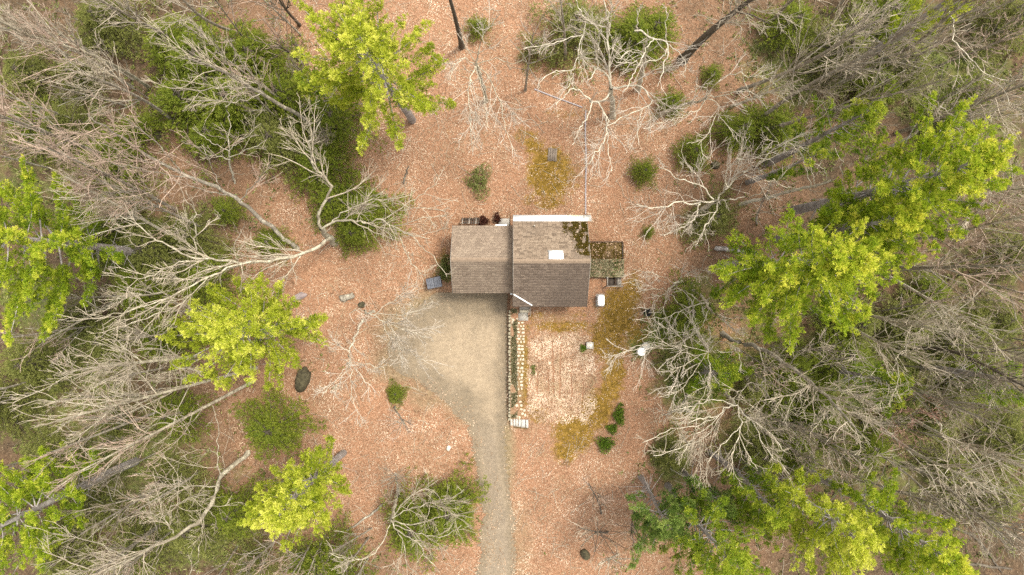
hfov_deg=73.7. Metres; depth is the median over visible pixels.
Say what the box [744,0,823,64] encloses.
hemlock tree
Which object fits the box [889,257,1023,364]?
bare tree
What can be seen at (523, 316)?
concrete pad
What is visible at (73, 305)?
sapling
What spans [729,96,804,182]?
hemlock tree
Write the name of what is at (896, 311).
hemlock tree
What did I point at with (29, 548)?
sapling
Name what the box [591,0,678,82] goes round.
hemlock tree
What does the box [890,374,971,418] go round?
sapling
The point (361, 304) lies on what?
boulder
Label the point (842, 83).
sapling
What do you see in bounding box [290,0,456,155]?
pine tree
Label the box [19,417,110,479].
hemlock tree
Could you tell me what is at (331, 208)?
hemlock tree
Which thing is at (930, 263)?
sapling
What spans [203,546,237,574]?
sapling
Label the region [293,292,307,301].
boulder
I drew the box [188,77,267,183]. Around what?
bare tree
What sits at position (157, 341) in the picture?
hemlock tree
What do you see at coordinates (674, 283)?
bare tree
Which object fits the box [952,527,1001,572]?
fallen log
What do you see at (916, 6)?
bare tree
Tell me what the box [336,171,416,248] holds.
hemlock tree
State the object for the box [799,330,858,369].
sapling
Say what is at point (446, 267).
shrub
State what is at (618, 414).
shrub
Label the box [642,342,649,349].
barrel
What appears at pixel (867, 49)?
sapling
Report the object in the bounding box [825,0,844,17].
sapling
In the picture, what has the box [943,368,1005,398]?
sapling
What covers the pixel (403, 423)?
bare tree
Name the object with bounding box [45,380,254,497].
bare tree
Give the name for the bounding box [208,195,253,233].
hemlock tree
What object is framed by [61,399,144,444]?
sapling
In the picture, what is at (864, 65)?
sapling
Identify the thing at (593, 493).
bare tree
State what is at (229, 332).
pine tree
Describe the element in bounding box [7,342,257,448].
bare tree
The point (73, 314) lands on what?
hemlock tree
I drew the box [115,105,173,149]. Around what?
hemlock tree
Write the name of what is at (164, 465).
hemlock tree
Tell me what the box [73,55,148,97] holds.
sapling
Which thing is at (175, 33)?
hemlock tree
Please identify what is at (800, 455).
bare tree
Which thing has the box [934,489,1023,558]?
sapling
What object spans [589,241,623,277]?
porch
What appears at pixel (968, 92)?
hemlock tree
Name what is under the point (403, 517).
hemlock tree
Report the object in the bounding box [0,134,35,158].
sapling
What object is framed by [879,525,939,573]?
sapling
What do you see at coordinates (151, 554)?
hemlock tree
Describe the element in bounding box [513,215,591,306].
cabin
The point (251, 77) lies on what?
sapling
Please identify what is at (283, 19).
sapling
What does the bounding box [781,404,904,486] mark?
sapling
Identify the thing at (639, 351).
barrel
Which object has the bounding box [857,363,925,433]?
hemlock tree
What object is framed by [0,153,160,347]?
pine tree
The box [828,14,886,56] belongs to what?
sapling
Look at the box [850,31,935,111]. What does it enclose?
hemlock tree
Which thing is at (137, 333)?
sapling
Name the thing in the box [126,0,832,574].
twigs
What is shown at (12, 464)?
sapling
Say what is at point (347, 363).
bare tree
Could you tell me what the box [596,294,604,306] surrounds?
propane tank
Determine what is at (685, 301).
hemlock tree
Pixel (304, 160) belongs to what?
hemlock tree
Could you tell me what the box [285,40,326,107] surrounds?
sapling
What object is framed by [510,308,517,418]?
ground cover
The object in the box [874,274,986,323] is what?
sapling
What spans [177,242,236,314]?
hemlock tree
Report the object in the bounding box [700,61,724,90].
hemlock tree
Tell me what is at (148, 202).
bare tree
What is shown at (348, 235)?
hemlock tree
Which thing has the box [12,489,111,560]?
sapling
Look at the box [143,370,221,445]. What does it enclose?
hemlock tree
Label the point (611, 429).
shrub
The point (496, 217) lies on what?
shrub
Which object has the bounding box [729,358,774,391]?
sapling
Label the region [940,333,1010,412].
hemlock tree
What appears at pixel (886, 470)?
undergrowth
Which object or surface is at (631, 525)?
bare tree
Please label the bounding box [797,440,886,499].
sapling
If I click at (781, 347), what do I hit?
sapling
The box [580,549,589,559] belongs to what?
boulder
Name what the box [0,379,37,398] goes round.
sapling
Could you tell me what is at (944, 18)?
bare tree
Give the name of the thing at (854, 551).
pine tree
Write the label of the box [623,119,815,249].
bare tree
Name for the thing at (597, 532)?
bare tree
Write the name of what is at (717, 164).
boulder
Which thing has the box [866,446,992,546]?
sapling
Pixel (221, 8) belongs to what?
sapling
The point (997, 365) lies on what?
sapling
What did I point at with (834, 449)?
bare tree
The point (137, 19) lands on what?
bare tree
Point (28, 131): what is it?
hemlock tree
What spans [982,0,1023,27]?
sapling
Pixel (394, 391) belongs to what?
hemlock tree
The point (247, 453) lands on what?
bare tree
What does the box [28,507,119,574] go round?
hemlock tree
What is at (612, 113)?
bare tree
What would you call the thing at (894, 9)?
hemlock tree
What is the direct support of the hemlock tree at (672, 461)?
on the ground at (612, 190)
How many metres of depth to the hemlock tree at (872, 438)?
52.35 m
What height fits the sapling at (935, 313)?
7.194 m
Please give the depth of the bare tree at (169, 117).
40.59 m
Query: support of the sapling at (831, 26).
on the ground at (612, 190)
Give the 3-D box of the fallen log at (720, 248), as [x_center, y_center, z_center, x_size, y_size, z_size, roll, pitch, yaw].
[17.604,-2.906,53.668,3.489,0.479,0.441,6,90,0]
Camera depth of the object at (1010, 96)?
48.81 m
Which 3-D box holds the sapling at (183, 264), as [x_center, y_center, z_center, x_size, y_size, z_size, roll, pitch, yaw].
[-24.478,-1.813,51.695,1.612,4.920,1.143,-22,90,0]
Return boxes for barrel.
[636,347,644,355]
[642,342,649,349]
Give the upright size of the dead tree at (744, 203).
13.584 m
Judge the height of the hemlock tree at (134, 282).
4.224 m
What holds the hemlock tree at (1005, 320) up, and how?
on the ground at (612, 190)
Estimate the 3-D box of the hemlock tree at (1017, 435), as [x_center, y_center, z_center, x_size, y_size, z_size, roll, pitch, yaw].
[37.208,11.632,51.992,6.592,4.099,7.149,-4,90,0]
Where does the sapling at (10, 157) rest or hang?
on the ground at (612, 190)
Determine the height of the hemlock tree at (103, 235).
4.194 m
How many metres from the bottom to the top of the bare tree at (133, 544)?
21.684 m
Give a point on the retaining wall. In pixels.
(509, 376)
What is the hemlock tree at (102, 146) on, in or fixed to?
on the ground at (612, 190)
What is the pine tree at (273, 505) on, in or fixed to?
on the ground at (612, 190)
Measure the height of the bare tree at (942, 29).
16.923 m
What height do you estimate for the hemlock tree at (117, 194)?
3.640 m
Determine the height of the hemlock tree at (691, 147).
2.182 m
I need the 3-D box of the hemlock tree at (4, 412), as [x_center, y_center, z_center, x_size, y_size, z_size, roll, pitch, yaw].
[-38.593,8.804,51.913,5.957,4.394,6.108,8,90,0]
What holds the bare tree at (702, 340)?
on the ground at (612, 190)
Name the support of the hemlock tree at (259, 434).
on the ground at (612, 190)
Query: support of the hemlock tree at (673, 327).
on the ground at (612, 190)
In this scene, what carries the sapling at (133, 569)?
on the ground at (612, 190)
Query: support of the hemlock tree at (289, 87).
on the ground at (612, 190)
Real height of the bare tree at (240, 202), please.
22.453 m
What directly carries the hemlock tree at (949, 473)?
on the ground at (612, 190)
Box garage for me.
[450,224,512,294]
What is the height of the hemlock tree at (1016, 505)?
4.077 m
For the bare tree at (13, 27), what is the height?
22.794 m
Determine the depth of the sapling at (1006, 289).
48.84 m
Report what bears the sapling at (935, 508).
on the ground at (612, 190)
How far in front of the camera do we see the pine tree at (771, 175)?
45.63 m
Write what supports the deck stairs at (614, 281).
on the ground at (612, 190)
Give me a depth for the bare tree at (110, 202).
41.69 m
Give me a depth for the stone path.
53.97 m
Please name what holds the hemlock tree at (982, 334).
on the ground at (612, 190)
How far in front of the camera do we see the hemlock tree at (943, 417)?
52.30 m
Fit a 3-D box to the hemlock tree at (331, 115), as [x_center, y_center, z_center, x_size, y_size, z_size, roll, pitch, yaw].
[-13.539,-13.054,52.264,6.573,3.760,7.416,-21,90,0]
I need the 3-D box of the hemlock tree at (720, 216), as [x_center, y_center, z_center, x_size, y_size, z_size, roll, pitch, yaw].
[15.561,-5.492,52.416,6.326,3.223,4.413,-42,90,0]
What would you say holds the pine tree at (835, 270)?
on the ground at (612, 190)
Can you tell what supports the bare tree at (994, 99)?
on the ground at (612, 190)
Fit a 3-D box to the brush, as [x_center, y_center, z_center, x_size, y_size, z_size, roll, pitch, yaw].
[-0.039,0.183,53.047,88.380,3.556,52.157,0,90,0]
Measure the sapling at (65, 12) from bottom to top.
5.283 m
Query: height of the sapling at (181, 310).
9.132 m
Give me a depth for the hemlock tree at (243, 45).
51.38 m
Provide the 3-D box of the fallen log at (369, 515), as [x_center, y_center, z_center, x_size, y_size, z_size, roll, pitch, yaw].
[-12.388,18.633,53.969,5.486,0.256,0.486,-31,90,0]
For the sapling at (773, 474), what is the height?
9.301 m
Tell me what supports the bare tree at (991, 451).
on the ground at (612, 190)
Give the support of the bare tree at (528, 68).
on the ground at (612, 190)
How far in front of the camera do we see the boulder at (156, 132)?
53.62 m
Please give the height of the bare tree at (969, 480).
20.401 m
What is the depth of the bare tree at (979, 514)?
40.11 m
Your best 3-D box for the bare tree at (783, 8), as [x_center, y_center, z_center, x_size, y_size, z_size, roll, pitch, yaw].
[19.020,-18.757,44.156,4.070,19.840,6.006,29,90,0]
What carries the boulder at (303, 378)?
on the ground at (612, 190)
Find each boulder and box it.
[152,130,161,139]
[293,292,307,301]
[295,366,310,391]
[358,301,364,307]
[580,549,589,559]
[711,161,719,168]
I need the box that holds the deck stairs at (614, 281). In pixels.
[605,277,622,286]
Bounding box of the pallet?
[462,217,479,223]
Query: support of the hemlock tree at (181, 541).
on the ground at (612, 190)
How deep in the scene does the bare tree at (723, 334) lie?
40.27 m
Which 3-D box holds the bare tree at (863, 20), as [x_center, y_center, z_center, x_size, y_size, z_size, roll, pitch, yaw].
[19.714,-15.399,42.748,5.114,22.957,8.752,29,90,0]
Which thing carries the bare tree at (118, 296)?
on the ground at (612, 190)
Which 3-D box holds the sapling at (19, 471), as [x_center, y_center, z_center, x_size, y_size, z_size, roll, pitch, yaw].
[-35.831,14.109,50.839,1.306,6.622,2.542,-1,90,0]
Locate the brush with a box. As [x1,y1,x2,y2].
[0,0,1023,574]
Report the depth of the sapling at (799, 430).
45.94 m
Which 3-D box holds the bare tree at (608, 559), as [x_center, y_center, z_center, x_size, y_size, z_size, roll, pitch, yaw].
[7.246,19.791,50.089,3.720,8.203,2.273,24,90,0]
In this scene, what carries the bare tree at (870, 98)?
on the ground at (612, 190)
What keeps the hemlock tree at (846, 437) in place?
on the ground at (612, 190)
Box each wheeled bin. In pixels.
[426,277,434,288]
[433,276,441,287]
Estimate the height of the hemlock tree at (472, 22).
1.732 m
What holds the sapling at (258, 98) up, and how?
on the ground at (612, 190)
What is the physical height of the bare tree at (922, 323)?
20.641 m
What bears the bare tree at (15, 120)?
on the ground at (612, 190)
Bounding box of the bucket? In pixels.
[643,309,651,316]
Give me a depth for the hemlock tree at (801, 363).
51.92 m
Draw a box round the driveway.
[384,293,516,574]
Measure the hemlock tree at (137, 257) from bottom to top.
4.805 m
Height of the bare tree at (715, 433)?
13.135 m
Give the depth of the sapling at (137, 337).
48.17 m
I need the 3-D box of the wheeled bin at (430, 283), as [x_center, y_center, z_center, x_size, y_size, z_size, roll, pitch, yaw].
[-6.435,-0.336,54.178,0.580,1.045,0.870,-11,90,0]
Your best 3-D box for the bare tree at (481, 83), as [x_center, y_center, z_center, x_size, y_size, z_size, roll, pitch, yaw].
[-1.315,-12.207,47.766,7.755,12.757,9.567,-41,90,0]
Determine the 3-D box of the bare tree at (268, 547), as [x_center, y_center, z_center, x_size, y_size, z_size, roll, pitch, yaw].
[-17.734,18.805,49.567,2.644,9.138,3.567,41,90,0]
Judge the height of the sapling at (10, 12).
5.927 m
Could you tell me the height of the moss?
0.828 m
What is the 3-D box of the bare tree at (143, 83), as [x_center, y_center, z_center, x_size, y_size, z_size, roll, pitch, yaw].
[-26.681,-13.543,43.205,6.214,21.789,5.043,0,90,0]
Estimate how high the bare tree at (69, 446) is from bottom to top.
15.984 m
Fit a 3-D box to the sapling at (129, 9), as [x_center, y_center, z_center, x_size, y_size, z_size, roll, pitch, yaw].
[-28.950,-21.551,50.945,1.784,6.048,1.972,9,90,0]
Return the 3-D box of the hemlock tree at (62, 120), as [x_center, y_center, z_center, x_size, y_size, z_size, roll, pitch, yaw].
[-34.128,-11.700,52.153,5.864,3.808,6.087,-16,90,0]
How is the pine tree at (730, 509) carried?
on the ground at (612, 190)
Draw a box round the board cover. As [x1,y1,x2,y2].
[548,148,556,161]
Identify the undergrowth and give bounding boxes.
[0,0,1023,574]
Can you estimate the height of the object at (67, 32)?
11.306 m
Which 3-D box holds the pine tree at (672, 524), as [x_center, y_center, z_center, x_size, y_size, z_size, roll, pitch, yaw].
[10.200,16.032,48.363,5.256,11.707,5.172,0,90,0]
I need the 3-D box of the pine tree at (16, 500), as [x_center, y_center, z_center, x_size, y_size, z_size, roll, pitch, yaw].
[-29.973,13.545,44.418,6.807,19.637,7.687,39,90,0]
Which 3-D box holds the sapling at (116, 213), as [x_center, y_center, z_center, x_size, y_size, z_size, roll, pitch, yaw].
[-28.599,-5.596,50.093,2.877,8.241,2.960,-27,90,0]
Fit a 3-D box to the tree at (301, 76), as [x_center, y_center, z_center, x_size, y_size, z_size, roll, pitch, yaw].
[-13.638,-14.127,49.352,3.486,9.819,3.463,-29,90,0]
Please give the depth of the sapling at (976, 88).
47.69 m
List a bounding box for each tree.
[0,0,151,90]
[0,1,93,71]
[0,35,73,113]
[0,70,105,171]
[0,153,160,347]
[0,322,97,403]
[0,361,57,437]
[0,441,139,574]
[1,324,236,408]
[3,94,69,167]
[4,125,178,217]
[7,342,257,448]
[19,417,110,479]
[20,384,176,480]
[25,407,250,574]
[26,280,123,346]
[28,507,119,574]
[32,523,162,574]
[34,158,168,251]
[35,99,117,176]
[40,284,113,346]
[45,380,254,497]
[47,77,299,251]
[48,30,177,128]
[56,54,112,111]
[56,190,145,279]
[58,93,457,346]
[58,478,170,551]
[60,464,140,543]
[72,0,161,65]
[73,159,206,238]
[75,122,170,197]
[80,300,146,385]
[81,0,168,36]
[87,389,157,455]
[95,273,171,320]
[97,165,158,228]
[106,244,179,327]
[107,511,185,574]
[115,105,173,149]
[119,201,212,304]
[128,0,236,43]
[134,308,202,366]
[136,66,260,155]
[140,17,317,130]
[140,443,210,508]
[141,7,211,80]
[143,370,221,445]
[145,7,282,141]
[155,272,328,390]
[158,461,248,565]
[160,200,243,258]
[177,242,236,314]
[179,105,257,181]
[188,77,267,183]
[189,51,285,172]
[201,473,267,541]
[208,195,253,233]
[217,21,309,96]
[221,528,289,574]
[226,383,327,464]
[237,435,356,553]
[239,527,286,574]
[240,0,305,26]
[241,101,319,199]
[243,225,299,265]
[246,7,302,65]
[253,53,321,143]
[275,507,378,574]
[278,133,366,206]
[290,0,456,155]
[293,59,348,116]
[294,87,387,168]
[306,164,356,243]
[307,320,390,427]
[325,467,485,574]
[332,537,381,574]
[334,218,380,259]
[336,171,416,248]
[349,267,452,380]
[375,461,414,507]
[378,466,452,574]
[379,400,415,441]
[386,376,409,405]
[413,453,491,547]
[429,0,537,166]
[449,0,464,49]
[462,13,493,47]
[511,12,564,91]
[516,30,565,75]
[522,0,694,190]
[527,0,624,95]
[542,0,603,59]
[568,513,632,569]
[575,476,615,517]
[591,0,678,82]
[595,553,640,574]
[602,304,744,430]
[606,1,705,97]
[607,511,648,551]
[619,257,713,325]
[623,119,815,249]
[625,473,702,569]
[626,153,658,190]
[634,374,794,488]
[638,289,748,350]
[642,50,776,160]
[642,224,655,241]
[648,84,691,124]
[649,425,693,478]
[651,267,721,340]
[651,322,721,398]
[654,482,774,574]
[655,394,709,438]
[656,312,692,344]
[670,132,712,174]
[671,462,746,526]
[677,0,810,65]
[677,181,744,249]
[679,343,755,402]
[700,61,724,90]
[700,105,762,158]
[707,444,800,548]
[708,203,927,354]
[709,412,793,486]
[715,361,772,417]
[719,328,914,455]
[725,42,812,108]
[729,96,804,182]
[736,0,930,92]
[739,138,854,206]
[741,141,829,197]
[742,457,890,574]
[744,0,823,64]
[750,176,792,234]
[752,336,829,402]
[759,377,799,422]
[761,430,827,482]
[762,94,888,167]
[763,45,954,140]
[764,0,971,116]
[769,422,827,487]
[771,0,838,21]
[773,194,930,264]
[783,304,886,389]
[783,374,846,437]
[789,414,867,482]
[791,90,1023,257]
[793,461,978,574]
[794,14,877,107]
[802,399,857,460]
[808,289,882,357]
[814,277,958,406]
[817,0,927,63]
[826,360,914,419]
[827,61,904,121]
[830,414,893,475]
[834,0,972,79]
[835,291,990,356]
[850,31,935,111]
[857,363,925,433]
[857,390,953,460]
[864,54,1023,159]
[866,350,1017,456]
[868,0,1023,64]
[872,282,934,363]
[873,420,1023,513]
[878,243,1023,316]
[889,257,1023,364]
[894,64,1023,142]
[894,262,954,317]
[895,154,1023,277]
[896,375,975,452]
[899,295,996,383]
[899,430,976,491]
[900,0,1022,91]
[905,462,1023,573]
[906,343,1023,405]
[906,413,1023,520]
[911,96,969,151]
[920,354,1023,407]
[938,69,993,124]
[940,131,1023,245]
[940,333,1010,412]
[945,443,1023,536]
[956,0,1023,85]
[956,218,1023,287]
[958,291,1023,348]
[960,390,1023,478]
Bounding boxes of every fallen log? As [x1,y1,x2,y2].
[74,39,126,55]
[324,503,383,538]
[339,292,354,301]
[403,166,408,183]
[714,246,755,254]
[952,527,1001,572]
[969,562,1012,569]
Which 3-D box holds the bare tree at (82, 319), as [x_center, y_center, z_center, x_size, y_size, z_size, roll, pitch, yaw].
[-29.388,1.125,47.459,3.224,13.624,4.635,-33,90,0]
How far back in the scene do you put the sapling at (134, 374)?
48.89 m
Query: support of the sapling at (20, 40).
on the ground at (612, 190)
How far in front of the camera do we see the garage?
50.57 m
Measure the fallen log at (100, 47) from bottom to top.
0.344 m
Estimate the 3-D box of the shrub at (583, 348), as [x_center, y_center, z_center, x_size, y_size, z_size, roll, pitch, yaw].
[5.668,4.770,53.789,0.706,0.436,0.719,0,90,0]
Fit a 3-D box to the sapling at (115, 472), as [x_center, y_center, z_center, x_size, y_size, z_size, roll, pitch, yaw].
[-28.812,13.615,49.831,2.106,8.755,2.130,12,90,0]
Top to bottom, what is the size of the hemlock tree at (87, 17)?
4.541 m
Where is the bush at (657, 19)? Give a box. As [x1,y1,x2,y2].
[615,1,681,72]
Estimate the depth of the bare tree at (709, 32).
38.42 m
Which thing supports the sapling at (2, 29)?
on the ground at (612, 190)
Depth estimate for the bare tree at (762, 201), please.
48.34 m
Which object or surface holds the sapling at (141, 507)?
on the ground at (612, 190)
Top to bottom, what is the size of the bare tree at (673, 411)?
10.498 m
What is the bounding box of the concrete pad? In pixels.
[518,313,527,320]
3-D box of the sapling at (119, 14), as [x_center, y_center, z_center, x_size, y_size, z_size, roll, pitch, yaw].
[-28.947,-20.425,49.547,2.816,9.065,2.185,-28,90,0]
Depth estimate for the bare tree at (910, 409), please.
46.30 m
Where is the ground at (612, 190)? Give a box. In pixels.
[0,0,1023,574]
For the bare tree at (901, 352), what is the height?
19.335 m
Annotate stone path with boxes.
[511,318,525,418]
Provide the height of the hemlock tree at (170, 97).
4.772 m
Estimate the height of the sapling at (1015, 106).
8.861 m
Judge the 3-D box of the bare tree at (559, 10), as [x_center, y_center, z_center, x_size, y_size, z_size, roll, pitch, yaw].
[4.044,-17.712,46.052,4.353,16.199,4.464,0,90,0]
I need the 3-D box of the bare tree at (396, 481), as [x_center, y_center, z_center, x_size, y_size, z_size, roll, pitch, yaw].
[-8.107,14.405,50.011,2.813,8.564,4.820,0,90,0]
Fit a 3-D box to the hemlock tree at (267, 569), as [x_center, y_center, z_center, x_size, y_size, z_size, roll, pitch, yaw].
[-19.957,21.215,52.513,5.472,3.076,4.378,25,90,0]
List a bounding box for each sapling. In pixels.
[0,0,26,26]
[0,15,77,58]
[0,24,47,57]
[0,90,83,143]
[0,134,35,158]
[0,139,50,169]
[0,324,104,371]
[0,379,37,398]
[0,392,34,403]
[0,459,33,479]
[0,510,42,537]
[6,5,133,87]
[8,466,47,485]
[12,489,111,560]
[13,533,53,566]
[15,274,116,318]
[19,228,83,264]
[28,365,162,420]
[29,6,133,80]
[36,71,125,108]
[49,0,82,28]
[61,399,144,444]
[68,452,155,497]
[72,0,138,30]
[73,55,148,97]
[83,364,162,393]
[87,431,134,457]
[91,191,151,226]
[101,314,186,376]
[104,531,170,574]
[114,0,147,21]
[118,460,197,525]
[121,552,157,574]
[124,325,158,341]
[160,290,212,339]
[165,256,197,269]
[172,13,233,66]
[194,0,248,39]
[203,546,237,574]
[215,32,294,107]
[226,76,291,120]
[226,544,272,574]
[254,0,301,35]
[254,540,312,574]
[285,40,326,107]
[305,116,335,146]
[306,534,329,574]
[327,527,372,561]
[356,558,368,574]
[673,432,705,462]
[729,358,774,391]
[737,349,807,398]
[737,410,799,463]
[740,457,800,496]
[752,388,818,460]
[757,335,788,358]
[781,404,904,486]
[783,344,820,357]
[786,416,821,448]
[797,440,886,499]
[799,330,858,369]
[813,5,857,49]
[815,68,862,103]
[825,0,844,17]
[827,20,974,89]
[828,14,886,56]
[832,48,876,87]
[841,42,878,56]
[859,401,934,445]
[863,459,944,530]
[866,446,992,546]
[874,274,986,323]
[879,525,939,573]
[883,245,969,287]
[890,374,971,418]
[890,438,941,462]
[896,0,990,67]
[900,345,1021,410]
[906,425,986,471]
[909,497,955,533]
[911,298,956,324]
[926,14,1023,69]
[931,326,1023,380]
[932,63,992,103]
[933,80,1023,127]
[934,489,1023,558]
[937,331,972,350]
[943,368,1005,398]
[948,75,1012,116]
[952,370,1023,413]
[954,3,1023,58]
[955,289,1023,314]
[957,244,1023,284]
[962,198,1009,208]
[962,477,1002,504]
[964,514,1023,560]
[966,353,1023,375]
[971,232,1022,274]
[972,358,1023,388]
[978,279,1023,331]
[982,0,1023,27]
[989,92,1023,123]
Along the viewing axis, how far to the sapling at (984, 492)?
49.88 m
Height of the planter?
0.400 m
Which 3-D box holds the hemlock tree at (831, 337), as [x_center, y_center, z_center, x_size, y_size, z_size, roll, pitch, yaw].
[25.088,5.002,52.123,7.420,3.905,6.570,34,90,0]
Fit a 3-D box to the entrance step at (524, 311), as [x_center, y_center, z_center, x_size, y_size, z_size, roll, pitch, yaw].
[1.025,1.825,53.613,0.850,0.774,0.861,0,90,0]
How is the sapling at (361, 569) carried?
on the ground at (612, 190)
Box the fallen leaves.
[0,0,1023,574]
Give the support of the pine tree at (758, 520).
on the ground at (612, 190)
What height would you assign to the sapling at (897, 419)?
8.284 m
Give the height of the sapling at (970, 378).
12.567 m
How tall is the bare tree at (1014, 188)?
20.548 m
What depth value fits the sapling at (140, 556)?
47.15 m
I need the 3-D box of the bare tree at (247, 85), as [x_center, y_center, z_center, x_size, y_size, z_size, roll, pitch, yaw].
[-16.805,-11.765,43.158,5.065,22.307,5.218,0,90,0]
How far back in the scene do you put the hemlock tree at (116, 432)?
52.22 m
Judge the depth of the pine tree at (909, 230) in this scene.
38.26 m
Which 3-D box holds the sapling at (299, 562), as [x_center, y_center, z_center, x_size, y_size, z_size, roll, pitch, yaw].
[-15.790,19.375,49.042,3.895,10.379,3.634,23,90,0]
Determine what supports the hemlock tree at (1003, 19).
on the ground at (612, 190)
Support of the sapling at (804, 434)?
on the ground at (612, 190)
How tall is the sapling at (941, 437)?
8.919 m
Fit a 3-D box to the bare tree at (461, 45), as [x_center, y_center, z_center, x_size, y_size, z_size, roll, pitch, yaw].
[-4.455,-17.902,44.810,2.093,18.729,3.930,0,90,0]
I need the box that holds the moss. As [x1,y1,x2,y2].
[439,115,651,473]
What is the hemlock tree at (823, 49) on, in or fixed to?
on the ground at (612, 190)
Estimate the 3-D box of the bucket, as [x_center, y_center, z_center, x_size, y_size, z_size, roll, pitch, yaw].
[10.636,1.947,53.704,0.660,0.592,0.653,0,90,0]
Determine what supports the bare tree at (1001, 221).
on the ground at (612, 190)
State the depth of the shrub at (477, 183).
53.58 m
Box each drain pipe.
[534,89,581,107]
[585,110,586,213]
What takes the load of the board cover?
on the ground at (612, 190)
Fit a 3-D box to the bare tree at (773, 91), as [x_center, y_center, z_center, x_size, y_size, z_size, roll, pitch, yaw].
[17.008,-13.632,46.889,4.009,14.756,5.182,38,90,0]
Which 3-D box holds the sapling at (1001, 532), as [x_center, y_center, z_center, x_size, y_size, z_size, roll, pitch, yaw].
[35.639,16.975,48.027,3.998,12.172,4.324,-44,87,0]
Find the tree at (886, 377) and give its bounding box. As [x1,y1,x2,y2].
[826,360,914,419]
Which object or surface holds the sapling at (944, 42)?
on the ground at (612, 190)
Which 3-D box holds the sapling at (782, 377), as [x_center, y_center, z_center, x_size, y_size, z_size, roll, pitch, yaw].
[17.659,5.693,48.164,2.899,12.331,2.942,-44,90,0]
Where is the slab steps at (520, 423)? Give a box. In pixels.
[510,419,527,428]
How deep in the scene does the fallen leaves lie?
53.96 m
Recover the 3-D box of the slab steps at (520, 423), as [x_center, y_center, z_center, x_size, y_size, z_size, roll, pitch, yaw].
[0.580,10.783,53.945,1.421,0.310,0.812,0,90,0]
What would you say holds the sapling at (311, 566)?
on the ground at (612, 190)
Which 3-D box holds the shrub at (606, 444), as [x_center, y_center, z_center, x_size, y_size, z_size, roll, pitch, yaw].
[7.375,12.434,53.722,1.880,0.608,1.583,0,90,0]
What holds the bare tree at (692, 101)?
on the ground at (612, 190)
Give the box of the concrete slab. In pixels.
[499,218,508,225]
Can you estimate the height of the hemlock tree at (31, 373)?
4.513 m
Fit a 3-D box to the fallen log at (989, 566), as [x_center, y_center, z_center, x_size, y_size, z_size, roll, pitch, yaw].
[36.354,21.841,53.896,6.665,0.546,0.470,11,90,0]
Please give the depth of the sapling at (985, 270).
50.09 m
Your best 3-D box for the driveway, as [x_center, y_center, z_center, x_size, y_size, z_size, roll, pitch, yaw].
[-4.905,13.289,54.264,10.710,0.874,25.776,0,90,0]
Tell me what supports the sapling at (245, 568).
on the ground at (612, 190)
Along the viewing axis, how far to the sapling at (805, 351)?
50.37 m
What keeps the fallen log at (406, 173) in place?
on the ground at (612, 190)
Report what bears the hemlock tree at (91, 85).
on the ground at (612, 190)
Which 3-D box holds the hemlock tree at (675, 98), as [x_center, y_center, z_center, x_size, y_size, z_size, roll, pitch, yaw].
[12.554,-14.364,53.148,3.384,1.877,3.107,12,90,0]
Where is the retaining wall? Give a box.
[508,310,511,419]
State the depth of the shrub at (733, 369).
47.99 m
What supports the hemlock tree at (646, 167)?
on the ground at (612, 190)
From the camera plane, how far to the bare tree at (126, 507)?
42.79 m
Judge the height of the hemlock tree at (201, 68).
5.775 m
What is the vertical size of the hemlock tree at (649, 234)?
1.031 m
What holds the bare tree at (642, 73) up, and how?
on the ground at (612, 190)
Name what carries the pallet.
on the ground at (612, 190)
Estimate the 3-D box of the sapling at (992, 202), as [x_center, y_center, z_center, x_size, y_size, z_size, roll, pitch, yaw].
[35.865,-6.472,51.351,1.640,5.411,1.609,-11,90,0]
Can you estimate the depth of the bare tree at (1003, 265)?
40.12 m
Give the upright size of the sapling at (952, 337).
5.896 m
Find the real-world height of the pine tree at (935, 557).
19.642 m
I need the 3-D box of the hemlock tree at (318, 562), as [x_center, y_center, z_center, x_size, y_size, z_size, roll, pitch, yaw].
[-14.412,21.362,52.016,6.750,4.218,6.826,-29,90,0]
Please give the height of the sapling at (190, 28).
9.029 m
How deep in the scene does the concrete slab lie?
53.88 m
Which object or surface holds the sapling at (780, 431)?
on the ground at (612, 190)
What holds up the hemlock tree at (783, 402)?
on the ground at (612, 190)
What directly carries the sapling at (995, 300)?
on the ground at (612, 190)
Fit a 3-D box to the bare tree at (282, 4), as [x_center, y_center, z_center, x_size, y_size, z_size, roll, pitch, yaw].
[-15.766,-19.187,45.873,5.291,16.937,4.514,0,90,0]
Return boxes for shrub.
[435,254,450,282]
[462,162,491,201]
[479,214,489,224]
[493,211,500,221]
[580,344,586,352]
[594,436,615,453]
[605,423,617,434]
[612,402,625,426]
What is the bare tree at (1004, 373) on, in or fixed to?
on the ground at (612, 190)
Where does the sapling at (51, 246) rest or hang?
on the ground at (612, 190)
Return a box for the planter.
[586,342,593,348]
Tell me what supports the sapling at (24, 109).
on the ground at (612, 190)
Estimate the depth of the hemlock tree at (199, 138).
51.77 m
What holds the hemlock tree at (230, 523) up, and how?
on the ground at (612, 190)
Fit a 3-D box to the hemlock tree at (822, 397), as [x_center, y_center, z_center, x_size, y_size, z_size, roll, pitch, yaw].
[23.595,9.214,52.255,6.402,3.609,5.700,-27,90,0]
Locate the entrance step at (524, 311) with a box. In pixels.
[520,307,530,315]
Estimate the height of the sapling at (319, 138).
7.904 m
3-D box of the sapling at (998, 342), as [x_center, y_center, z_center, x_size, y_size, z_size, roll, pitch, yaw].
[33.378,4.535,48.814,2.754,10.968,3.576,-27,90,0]

